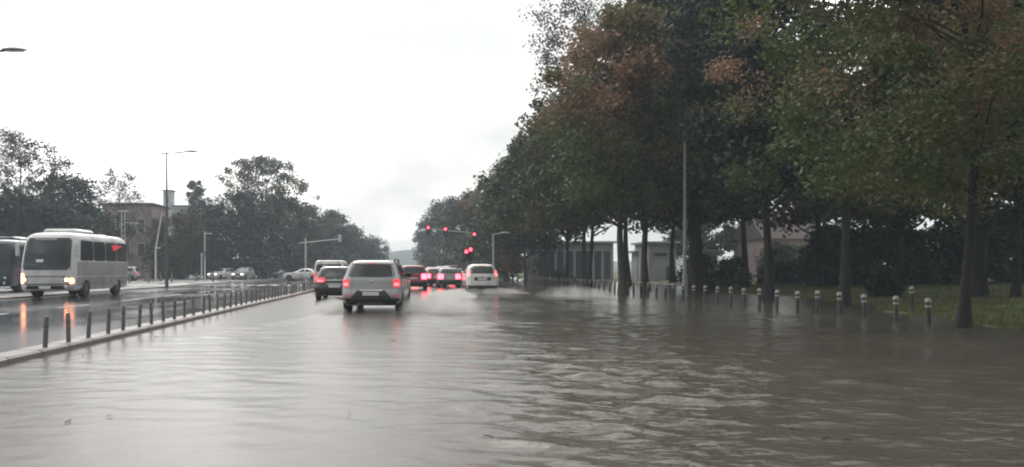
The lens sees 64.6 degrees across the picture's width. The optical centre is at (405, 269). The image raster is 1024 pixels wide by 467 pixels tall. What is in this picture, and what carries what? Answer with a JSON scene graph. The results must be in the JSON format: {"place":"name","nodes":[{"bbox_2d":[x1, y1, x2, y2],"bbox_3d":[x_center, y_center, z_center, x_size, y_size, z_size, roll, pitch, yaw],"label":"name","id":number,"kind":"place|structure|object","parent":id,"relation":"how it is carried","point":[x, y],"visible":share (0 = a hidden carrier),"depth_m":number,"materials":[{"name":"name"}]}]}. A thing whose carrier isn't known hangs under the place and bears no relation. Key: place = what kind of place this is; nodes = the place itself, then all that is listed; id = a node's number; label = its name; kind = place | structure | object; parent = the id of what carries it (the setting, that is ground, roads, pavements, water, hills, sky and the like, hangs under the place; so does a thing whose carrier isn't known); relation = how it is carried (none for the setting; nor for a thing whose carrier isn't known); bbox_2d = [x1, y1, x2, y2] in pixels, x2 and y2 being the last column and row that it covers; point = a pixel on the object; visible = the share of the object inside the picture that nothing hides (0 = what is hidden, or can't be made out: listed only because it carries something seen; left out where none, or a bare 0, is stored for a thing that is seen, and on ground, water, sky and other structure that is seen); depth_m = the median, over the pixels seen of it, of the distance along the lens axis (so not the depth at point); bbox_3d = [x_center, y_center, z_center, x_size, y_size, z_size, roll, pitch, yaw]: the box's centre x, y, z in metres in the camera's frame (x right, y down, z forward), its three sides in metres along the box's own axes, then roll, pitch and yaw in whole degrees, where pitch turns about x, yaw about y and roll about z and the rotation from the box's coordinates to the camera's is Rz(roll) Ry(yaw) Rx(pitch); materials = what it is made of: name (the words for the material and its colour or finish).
{"place":"outdoors","nodes":[
{"label":"outdoors","id":0,"kind":"place"},
{"bbox_2d":[0,236,26,291],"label":"dark coach","id":1,"kind":"object","parent":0,"point":[10,267],"visible":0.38,"depth_m":43.96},
{"bbox_2d":[0,275,282,296],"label":"pavement","id":2,"kind":"structure","parent":0,"point":[10,292],"depth_m":72.82,"materials":[{"name":"grey concrete"}]},
{"bbox_2d":[127,267,140,280],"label":"parked car","id":3,"kind":"object","parent":2,"relation":"on","point":[135,273],"visible":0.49,"depth_m":89.15,"materials":[{"name":"silver metal"}]},
{"bbox_2d":[155,212,162,281],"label":"leaning post","id":4,"kind":"object","parent":2,"relation":"on","point":[156,247],"visible":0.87,"depth_m":83.95,"materials":[{"name":"metal"}]},
{"bbox_2d":[201,231,211,279],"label":"signal post","id":5,"kind":"object","parent":2,"relation":"on","point":[205,254],"visible":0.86,"depth_m":95.91,"materials":[{"name":"metal"}]},
{"bbox_2d":[208,268,234,278],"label":"parked car","id":6,"kind":"object","parent":2,"relation":"on","point":[223,273],"visible":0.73,"depth_m":105.50,"materials":[{"name":"white paint"}]},
{"bbox_2d":[231,267,254,279],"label":"oncoming car","id":7,"kind":"object","parent":2,"relation":"on","point":[245,273],"visible":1,"depth_m":100.83,"materials":[{"name":"grey paint"}]},
{"bbox_2d":[0,279,313,352],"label":"opposite road","id":8,"kind":"structure","parent":0,"point":[21,324],"depth_m":27.14,"materials":[{"name":"grey asphalt"}]},
{"bbox_2d":[16,229,127,297],"bbox_3d":[-15.803,-0.300,38.690,2.780,3.160,7.024,0,0,1],"label":"white coach","id":9,"kind":"object","parent":8,"relation":"on","point":[81,262],"visible":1,"depth_m":35.81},
{"bbox_2d":[80,240,93,260],"bbox_3d":[-14.640,-0.880,36.765,0.057,0.920,1.448,0,0,1],"label":"side window","id":10,"kind":"structure","parent":9,"relation":"in","point":[87,252],"depth_m":36.79,"materials":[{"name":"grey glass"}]},
{"bbox_2d":[94,241,105,260],"bbox_3d":[-14.615,-0.880,38.229,0.057,0.920,1.360,0,0,1],"label":"side window","id":11,"kind":"structure","parent":9,"relation":"in","point":[99,247],"depth_m":38.20,"materials":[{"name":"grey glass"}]},
{"bbox_2d":[105,242,116,260],"bbox_3d":[-14.590,-0.880,39.648,0.057,0.920,1.360,0,0,1],"label":"side window","id":12,"kind":"structure","parent":9,"relation":"in","point":[111,255],"depth_m":39.56,"materials":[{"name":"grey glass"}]},
{"bbox_2d":[116,243,126,261],"bbox_3d":[-14.565,-0.880,41.068,0.057,0.920,1.360,0,0,1],"label":"side window","id":13,"kind":"structure","parent":9,"relation":"in","point":[122,251],"depth_m":41.12,"materials":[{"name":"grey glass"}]},
{"bbox_2d":[0,279,307,314],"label":"road markings","id":14,"kind":"object","parent":8,"relation":"on","point":[169,295],"visible":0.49,"depth_m":51.57,"materials":[{"name":"paint"}]},
{"bbox_2d":[160,150,198,287],"bbox_3d":[-16.086,-3.612,57.000,2.732,9.824,0.320,0,0,0],"label":"street lamp","id":15,"kind":"object","parent":8,"relation":"on","point":[166,276],"visible":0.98,"depth_m":56.94,"materials":[{"name":"metal"}]},
{"bbox_2d":[283,268,313,280],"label":"crossing car","id":16,"kind":"object","parent":8,"relation":"on","point":[306,273],"visible":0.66,"depth_m":91.52,"materials":[{"name":"white paint"}]},
{"bbox_2d":[0,0,1012,260],"label":"sky","id":17,"kind":"structure","parent":0,"point":[389,109],"materials":[{"name":"white"}]},
{"bbox_2d":[0,278,1023,466],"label":"flood water","id":18,"kind":"structure","parent":0,"point":[878,387],"depth_m":8.78,"materials":[{"name":"liquid"}]},
{"bbox_2d":[314,260,347,290],"bbox_3d":[-4.481,0.380,49.441,1.880,1.880,4.919,0,0,0],"label":"white van","id":19,"kind":"object","parent":18,"relation":"on","point":[319,264],"visible":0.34,"depth_m":47.12,"materials":[{"name":"paint"}]},
{"bbox_2d":[315,265,348,299],"bbox_3d":[-2.979,0.501,36.019,2.004,1.638,4.081,0,0,1],"label":"dark hatchback","id":20,"kind":"object","parent":18,"relation":"on","point":[328,280],"visible":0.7,"depth_m":34.14,"materials":[{"name":"grey paint"}]},
{"bbox_2d":[342,255,411,311],"bbox_3d":[-0.866,0.431,26.157,2.120,1.778,4.352,0,0,5],"label":"silver suv","id":21,"kind":"object","parent":18,"relation":"on","point":[378,282],"visible":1,"depth_m":24.17,"materials":[{"name":"paint"}]},
{"bbox_2d":[402,265,426,289],"bbox_3d":[0.510,0.512,53.161,1.830,1.615,4.358,0,0,0],"label":"queuing car","id":22,"kind":"object","parent":18,"relation":"on","point":[418,278],"visible":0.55,"depth_m":51.15,"materials":[{"name":"red paint"}]},
{"bbox_2d":[404,297,454,314],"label":"splash drops","id":23,"kind":"object","parent":18,"relation":"on","point":[430,305],"visible":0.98,"depth_m":24.47,"materials":[{"name":"white liquid"}]},
{"bbox_2d":[426,268,446,285],"bbox_3d":[2.436,0.583,65.019,1.760,1.475,4.081,0,0,0],"label":"queuing car","id":24,"kind":"object","parent":18,"relation":"on","point":[431,274],"visible":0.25,"depth_m":63.14,"materials":[{"name":"red paint"}]},
{"bbox_2d":[436,268,460,287],"bbox_3d":[3.209,0.583,60.019,1.760,1.475,4.081,0,0,0],"label":"queuing car","id":25,"kind":"object","parent":18,"relation":"on","point":[448,276],"visible":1,"depth_m":58.14,"materials":[{"name":"grey paint"}]},
{"bbox_2d":[426,225,476,266],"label":"traffic signal mast","id":26,"kind":"object","parent":18,"relation":"on","point":[444,230],"visible":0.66,"depth_m":104.92,"materials":[{"name":"metal"}]},
{"bbox_2d":[463,246,473,269],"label":"traffic signal","id":27,"kind":"object","parent":18,"relation":"on","point":[468,252],"visible":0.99,"depth_m":77.99,"materials":[{"name":"black metal"}]},
{"bbox_2d":[461,262,497,292],"bbox_3d":[4.272,0.421,46.151,2.088,1.818,4.338,0,0,1],"label":"white people carrier","id":28,"kind":"object","parent":18,"relation":"on","point":[483,276],"visible":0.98,"depth_m":44.15,"materials":[{"name":"paint"}]},
{"bbox_2d":[470,267,494,273],"bbox_3d":[4.256,0.020,44.256,1.376,0.380,0.257,0,0,0],"label":"rear window","id":29,"kind":"structure","parent":28,"relation":"in","point":[475,270],"depth_m":44.21,"materials":[{"name":"black glass"}]},
{"bbox_2d":[682,139,687,296],"bbox_3d":[14.209,-2.612,39.000,1.430,7.824,0.320,0,0,0],"label":"street lamp","id":30,"kind":"object","parent":18,"relation":"on","point":[685,278],"visible":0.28,"depth_m":38.94,"materials":[{"name":"metal"}]},
{"bbox_2d":[220,250,890,270],"bbox_3d":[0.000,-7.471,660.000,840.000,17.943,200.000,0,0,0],"label":"hills","id":31,"kind":"structure","parent":0,"point":[403,257],"depth_m":593.34,"materials":[{"name":"green plant"}]},
{"bbox_2d":[498,270,1023,330],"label":"lawn","id":32,"kind":"structure","parent":0,"point":[615,278],"depth_m":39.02,"materials":[{"name":"green plant"}]},
{"bbox_2d":[425,195,473,265],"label":"tree","id":33,"kind":"object","parent":32,"relation":"on","point":[446,200],"visible":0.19,"depth_m":159.73,"materials":[{"name":"green plant"}]},
{"bbox_2d":[427,188,494,267],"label":"tree","id":34,"kind":"object","parent":32,"relation":"on","point":[452,219],"visible":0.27,"depth_m":135.50,"materials":[{"name":"green plant"}]},
{"bbox_2d":[442,186,504,278],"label":"tree","id":35,"kind":"object","parent":32,"relation":"on","point":[466,211],"visible":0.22,"depth_m":115.98,"materials":[{"name":"green plant"}]},
{"bbox_2d":[463,172,549,280],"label":"tree","id":36,"kind":"object","parent":32,"relation":"on","point":[482,249],"visible":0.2,"depth_m":95.70,"materials":[{"name":"green plant"}]},
{"bbox_2d":[499,233,529,280],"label":"tree","id":37,"kind":"object","parent":32,"relation":"on","point":[514,266],"visible":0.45,"depth_m":89.42,"materials":[{"name":"green plant"}]},
{"bbox_2d":[473,156,565,281],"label":"tree","id":38,"kind":"object","parent":32,"relation":"on","point":[508,239],"visible":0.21,"depth_m":85.97,"materials":[{"name":"green plant"}]},
{"bbox_2d":[473,126,589,283],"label":"tree","id":39,"kind":"object","parent":32,"relation":"on","point":[512,163],"visible":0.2,"depth_m":74.02,"materials":[{"name":"green plant"}]},
{"bbox_2d":[486,96,610,285],"bbox_3d":[12.893,-6.119,64.277,12.948,15.708,12.446,0,0,0],"label":"tree","id":40,"kind":"object","parent":32,"relation":"on","point":[525,199],"visible":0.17,"depth_m":63.67,"materials":[{"name":"green plant"}]},
{"bbox_2d":[548,269,576,281],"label":"shrub","id":41,"kind":"object","parent":32,"relation":"on","point":[558,274],"visible":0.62,"depth_m":87.27,"materials":[{"name":"green plant"}]},
{"bbox_2d":[505,74,635,287],"bbox_3d":[13.611,-6.301,57.407,9.664,16.067,10.296,0,0,40],"label":"tree","id":42,"kind":"object","parent":32,"relation":"on","point":[558,205],"visible":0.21,"depth_m":56.55,"materials":[{"name":"green plant"}]},
{"bbox_2d":[517,0,624,281],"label":"tree","id":43,"kind":"object","parent":32,"relation":"on","point":[547,63],"visible":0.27,"depth_m":83.42,"materials":[{"name":"green plant"}]},
{"bbox_2d":[527,241,616,280],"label":"glass pavilion","id":44,"kind":"structure","parent":32,"relation":"on","point":[602,265],"depth_m":95.98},
{"bbox_2d":[547,250,554,274],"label":"window","id":45,"kind":"structure","parent":44,"relation":"in","point":[550,257],"depth_m":95.98,"materials":[{"name":"grey glass"}]},
{"bbox_2d":[556,250,564,269],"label":"window","id":46,"kind":"structure","parent":44,"relation":"in","point":[560,258],"depth_m":95.98,"materials":[{"name":"grey glass"}]},
{"bbox_2d":[565,250,573,276],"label":"window","id":47,"kind":"structure","parent":44,"relation":"in","point":[571,252],"depth_m":95.98,"materials":[{"name":"grey glass"}]},
{"bbox_2d":[575,250,581,279],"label":"window","id":48,"kind":"structure","parent":44,"relation":"in","point":[578,253],"depth_m":95.98,"materials":[{"name":"grey glass"}]},
{"bbox_2d":[593,250,601,279],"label":"window","id":49,"kind":"structure","parent":44,"relation":"in","point":[597,254],"depth_m":95.98,"materials":[{"name":"grey glass"}]},
{"bbox_2d":[603,250,611,279],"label":"window","id":50,"kind":"structure","parent":44,"relation":"in","point":[607,254],"depth_m":95.98,"materials":[{"name":"grey glass"}]},
{"bbox_2d":[523,0,716,294],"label":"tree","id":51,"kind":"object","parent":32,"relation":"on","point":[628,24],"visible":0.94,"depth_m":40.49,"materials":[{"name":"green plant"}]},
{"bbox_2d":[585,66,679,285],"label":"tree","id":52,"kind":"object","parent":32,"relation":"on","point":[626,256],"visible":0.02,"depth_m":65.78,"materials":[{"name":"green plant"}]},
{"bbox_2d":[628,250,637,279],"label":"white kiosk","id":53,"kind":"object","parent":32,"relation":"on","point":[634,264],"visible":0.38,"depth_m":88.88,"materials":[{"name":"clear concrete"}]},
{"bbox_2d":[560,54,724,290],"bbox_3d":[14.783,-6.867,49.776,9.316,17.240,10.514,0,0,-40],"label":"tree","id":54,"kind":"object","parent":32,"relation":"on","point":[644,279],"visible":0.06,"depth_m":49.87,"materials":[{"name":"green plant"}]},
{"bbox_2d":[631,241,680,280],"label":"white block","id":55,"kind":"structure","parent":32,"relation":"on","point":[658,252],"depth_m":84.00,"materials":[{"name":"clear concrete"}]},
{"bbox_2d":[639,88,689,282],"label":"tree","id":56,"kind":"object","parent":32,"relation":"on","point":[672,276],"depth_m":73.88,"materials":[{"name":"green plant"}]},
{"bbox_2d":[577,0,801,292],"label":"tree","id":57,"kind":"object","parent":32,"relation":"on","point":[697,215],"visible":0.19,"depth_m":44.54,"materials":[{"name":"green plant"}]},
{"bbox_2d":[653,212,739,261],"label":"tree","id":58,"kind":"object","parent":32,"relation":"on","point":[722,240],"visible":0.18,"depth_m":101.55,"materials":[{"name":"green plant"}]},
{"bbox_2d":[675,252,720,289],"bbox_3d":[18.929,0.165,52.027,2.850,2.798,2.737,0,0,0],"label":"shrub","id":59,"kind":"object","parent":32,"relation":"on","point":[708,261],"visible":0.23,"depth_m":51.49,"materials":[{"name":"green plant"}]},
{"bbox_2d":[708,255,756,287],"bbox_3d":[22.126,0.189,53.892,3.264,2.424,3.047,0,0,0],"label":"shrub","id":60,"kind":"object","parent":32,"relation":"on","point":[728,275],"visible":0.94,"depth_m":53.49,"materials":[{"name":"green plant"}]},
{"bbox_2d":[689,60,791,274],"bbox_3d":[26.032,-8.207,60.474,11.018,19.329,11.796,0,0,0],"label":"tree","id":61,"kind":"object","parent":32,"relation":"on","point":[744,243],"depth_m":59.77,"materials":[{"name":"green plant"}]},
{"bbox_2d":[653,0,861,299],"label":"tree","id":62,"kind":"object","parent":32,"relation":"on","point":[750,141],"visible":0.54,"depth_m":34.52,"materials":[{"name":"green plant"}]},
{"bbox_2d":[729,213,814,274],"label":"rose house","id":63,"kind":"structure","parent":32,"relation":"on","point":[755,238],"depth_m":94.08,"materials":[{"name":"concrete"}]},
{"bbox_2d":[752,240,798,276],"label":"shrub","id":64,"kind":"object","parent":32,"relation":"on","point":[785,251],"visible":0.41,"depth_m":75.25,"materials":[{"name":"plant"}]},
{"bbox_2d":[755,259,811,284],"bbox_3d":[28.160,0.223,57.866,5.308,2.062,5.328,0,0,0],"label":"shrub","id":65,"kind":"object","parent":32,"relation":"on","point":[783,272],"visible":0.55,"depth_m":57.03,"materials":[{"name":"green plant"}]},
{"bbox_2d":[747,129,881,286],"bbox_3d":[25.749,-5.030,49.551,9.334,12.798,11.148,0,0,0],"label":"tree","id":66,"kind":"object","parent":32,"relation":"on","point":[797,212],"visible":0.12,"depth_m":49.63,"materials":[{"name":"green plant"}]},
{"bbox_2d":[793,222,869,284],"bbox_3d":[27.908,-0.853,51.991,4.954,4.680,5.250,0,0,0],"label":"shrub","id":67,"kind":"object","parent":32,"relation":"on","point":[827,231],"visible":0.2,"depth_m":51.84,"materials":[{"name":"green plant"}]},
{"bbox_2d":[702,0,1005,306],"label":"tree","id":68,"kind":"object","parent":32,"relation":"on","point":[844,289],"visible":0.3,"depth_m":28.32,"materials":[{"name":"green plant"}]},
{"bbox_2d":[778,152,933,230],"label":"tree","id":69,"kind":"object","parent":32,"relation":"on","point":[834,214],"visible":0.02,"depth_m":65.19,"materials":[{"name":"green plant"}]},
{"bbox_2d":[698,0,1023,327],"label":"tree","id":70,"kind":"object","parent":32,"relation":"on","point":[1002,77],"visible":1,"depth_m":17.74,"materials":[{"name":"green plant"}]},
{"bbox_2d":[864,266,905,297],"bbox_3d":[20.374,0.551,34.013,1.620,1.497,1.337,0,0,23],"label":"shrub","id":71,"kind":"object","parent":32,"relation":"on","point":[885,281],"visible":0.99,"depth_m":33.73,"materials":[{"name":"green plant"}]},
{"bbox_2d":[812,220,961,285],"bbox_3d":[28.360,-0.736,47.152,8.056,4.355,8.725,0,0,0],"label":"shrub","id":72,"kind":"object","parent":32,"relation":"on","point":[866,258],"visible":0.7,"depth_m":45.64,"materials":[{"name":"green plant"}]},
{"bbox_2d":[819,126,966,286],"bbox_3d":[26.468,-4.486,43.995,11.439,11.441,8.682,0,0,0],"label":"tree","id":73,"kind":"object","parent":32,"relation":"on","point":[902,218],"visible":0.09,"depth_m":43.56,"materials":[{"name":"green plant"}]},
{"bbox_2d":[893,296,898,320],"bbox_3d":[12.503,1.062,20.382,0.132,0.800,0.129,0,-3,0],"label":"bollard","id":74,"kind":"object","parent":32,"relation":"on","point":[896,308],"visible":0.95,"depth_m":20.34,"materials":[{"name":"grey metal"}]},
{"bbox_2d":[788,0,1023,297],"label":"tree","id":75,"kind":"object","parent":32,"relation":"on","point":[980,286],"visible":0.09,"depth_m":30.71,"materials":[{"name":"green plant"}]},
{"bbox_2d":[851,0,1023,297],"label":"tree","id":76,"kind":"object","parent":32,"relation":"on","point":[1016,287],"visible":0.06,"depth_m":29.96,"materials":[{"name":"green plant"}]},
{"bbox_2d":[886,222,1023,285],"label":"shrub","id":77,"kind":"object","parent":32,"relation":"on","point":[942,240],"visible":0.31,"depth_m":45.10,"materials":[{"name":"green plant"}]},
{"bbox_2d":[893,178,1023,229],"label":"tree","id":78,"kind":"object","parent":32,"relation":"on","point":[1007,217],"visible":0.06,"depth_m":45.75,"materials":[{"name":"green plant"}]},
{"bbox_2d":[947,216,1023,283],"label":"shrub","id":79,"kind":"object","parent":32,"relation":"on","point":[1008,232],"visible":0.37,"depth_m":43.90,"materials":[{"name":"green plant"}]},
{"label":"ground","id":80,"kind":"structure","parent":0,"visible":0},
{"bbox_2d":[0,186,49,236],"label":"tree","id":81,"kind":"object","parent":80,"relation":"on","point":[9,201],"visible":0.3,"depth_m":87.08,"materials":[{"name":"green plant"}]},
{"bbox_2d":[0,126,78,236],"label":"tree","id":82,"kind":"object","parent":80,"relation":"on","point":[18,156],"visible":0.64,"depth_m":91.62,"materials":[{"name":"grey plant"}]},
{"bbox_2d":[0,190,106,236],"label":"tree","id":83,"kind":"object","parent":80,"relation":"on","point":[56,215],"visible":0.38,"depth_m":87.72,"materials":[{"name":"green plant"}]},
{"bbox_2d":[24,169,109,230],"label":"tree","id":84,"kind":"object","parent":80,"relation":"on","point":[80,188],"visible":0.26,"depth_m":96.38,"materials":[{"name":"green plant"}]},
{"bbox_2d":[58,201,136,242],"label":"tree","id":85,"kind":"object","parent":80,"relation":"on","point":[105,219],"visible":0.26,"depth_m":96.39,"materials":[{"name":"green plant"}]},
{"bbox_2d":[86,165,156,261],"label":"tree","id":86,"kind":"object","parent":80,"relation":"on","point":[124,185],"visible":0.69,"depth_m":103.62,"materials":[{"name":"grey plant"}]},
{"bbox_2d":[99,203,170,278],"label":"building","id":87,"kind":"structure","parent":80,"relation":"on","point":[136,250],"depth_m":112.00,"materials":[{"name":"clear brick"}]},
{"bbox_2d":[0,278,282,299],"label":"pavement kerb","id":88,"kind":"structure","parent":80,"relation":"on","point":[26,296],"depth_m":49.17,"materials":[{"name":"concrete"}]},
{"bbox_2d":[0,289,313,365],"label":"median kerb","id":89,"kind":"structure","parent":80,"relation":"on","point":[18,355],"depth_m":14.88,"materials":[{"name":"concrete"}]},
{"bbox_2d":[42,316,48,346],"bbox_3d":[-5.580,0.971,12.416,0.113,0.517,0.079,0,0,38],"label":"bollard","id":90,"kind":"object","parent":89,"relation":"on","point":[45,330],"visible":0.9,"depth_m":12.39,"materials":[{"name":"grey metal"}]},
{"bbox_2d":[65,313,70,341],"bbox_3d":[-5.615,0.972,13.325,0.080,0.515,0.080,-2,-2,0],"label":"bollard","id":91,"kind":"object","parent":89,"relation":"on","point":[68,329],"visible":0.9,"depth_m":13.29,"materials":[{"name":"grey metal"}]},
{"bbox_2d":[161,190,175,246],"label":"tower block","id":92,"kind":"structure","parent":80,"relation":"on","point":[171,197],"depth_m":200.00,"materials":[{"name":"grey concrete"}]},
{"bbox_2d":[140,206,215,278],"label":"tree","id":93,"kind":"object","parent":80,"relation":"on","point":[183,255],"visible":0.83,"depth_m":109.79,"materials":[{"name":"green plant"}]},
{"bbox_2d":[170,205,218,244],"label":"apartment block","id":94,"kind":"structure","parent":80,"relation":"on","point":[176,209],"depth_m":190.00,"materials":[{"name":"grey concrete"}]},
{"bbox_2d":[183,180,206,275],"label":"tree","id":95,"kind":"object","parent":80,"relation":"on","point":[197,189],"visible":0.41,"depth_m":149.31,"materials":[{"name":"green plant"}]},
{"bbox_2d":[164,202,258,277],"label":"tree","id":96,"kind":"object","parent":80,"relation":"on","point":[200,208],"visible":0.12,"depth_m":115.94,"materials":[{"name":"green plant"}]},
{"bbox_2d":[191,187,298,278],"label":"tree","id":97,"kind":"object","parent":80,"relation":"on","point":[229,220],"visible":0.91,"depth_m":110.08,"materials":[{"name":"green plant"}]},
{"bbox_2d":[203,153,321,276],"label":"tree","id":98,"kind":"object","parent":80,"relation":"on","point":[265,166],"visible":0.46,"depth_m":137.44,"materials":[{"name":"green plant"}]},
{"bbox_2d":[239,191,317,277],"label":"tree","id":99,"kind":"object","parent":80,"relation":"on","point":[286,203],"visible":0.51,"depth_m":120.79,"materials":[{"name":"green plant"}]},
{"bbox_2d":[276,202,336,266],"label":"tree","id":100,"kind":"object","parent":80,"relation":"on","point":[311,211],"visible":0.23,"depth_m":149.50,"materials":[{"name":"green plant"}]},
{"bbox_2d":[278,218,345,268],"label":"tree","id":101,"kind":"object","parent":80,"relation":"on","point":[324,247],"visible":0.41,"depth_m":139.43,"materials":[{"name":"green plant"}]},
{"bbox_2d":[318,209,356,263],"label":"tree","id":102,"kind":"object","parent":80,"relation":"on","point":[332,214],"visible":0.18,"depth_m":176.97,"materials":[{"name":"green plant"}]},
{"bbox_2d":[316,222,366,265],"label":"tree","id":103,"kind":"object","parent":80,"relation":"on","point":[346,233],"visible":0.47,"depth_m":163.69,"materials":[{"name":"green plant"}]},
{"bbox_2d":[349,238,385,259],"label":"tree","id":104,"kind":"object","parent":80,"relation":"on","point":[369,247],"visible":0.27,"depth_m":184.29,"materials":[{"name":"green plant"}]},
{"bbox_2d":[367,234,389,259],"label":"tree","id":105,"kind":"object","parent":80,"relation":"on","point":[375,241],"visible":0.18,"depth_m":238.89,"materials":[{"name":"green plant"}]},
{"bbox_2d":[411,217,442,264],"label":"tree","id":106,"kind":"object","parent":80,"relation":"on","point":[415,240],"visible":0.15,"depth_m":213.90,"materials":[{"name":"green plant"}]},
{"bbox_2d":[415,199,449,267],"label":"tree","id":107,"kind":"object","parent":80,"relation":"on","point":[434,220],"visible":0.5,"depth_m":188.41,"materials":[{"name":"green plant"}]},
{"bbox_2d":[925,298,931,323],"bbox_3d":[12.471,1.073,19.066,0.132,0.800,0.129,-3,1,0],"label":"bollard","id":108,"kind":"object","parent":80,"relation":"on","point":[928,310],"visible":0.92,"depth_m":19.02,"materials":[{"name":"grey metal"}]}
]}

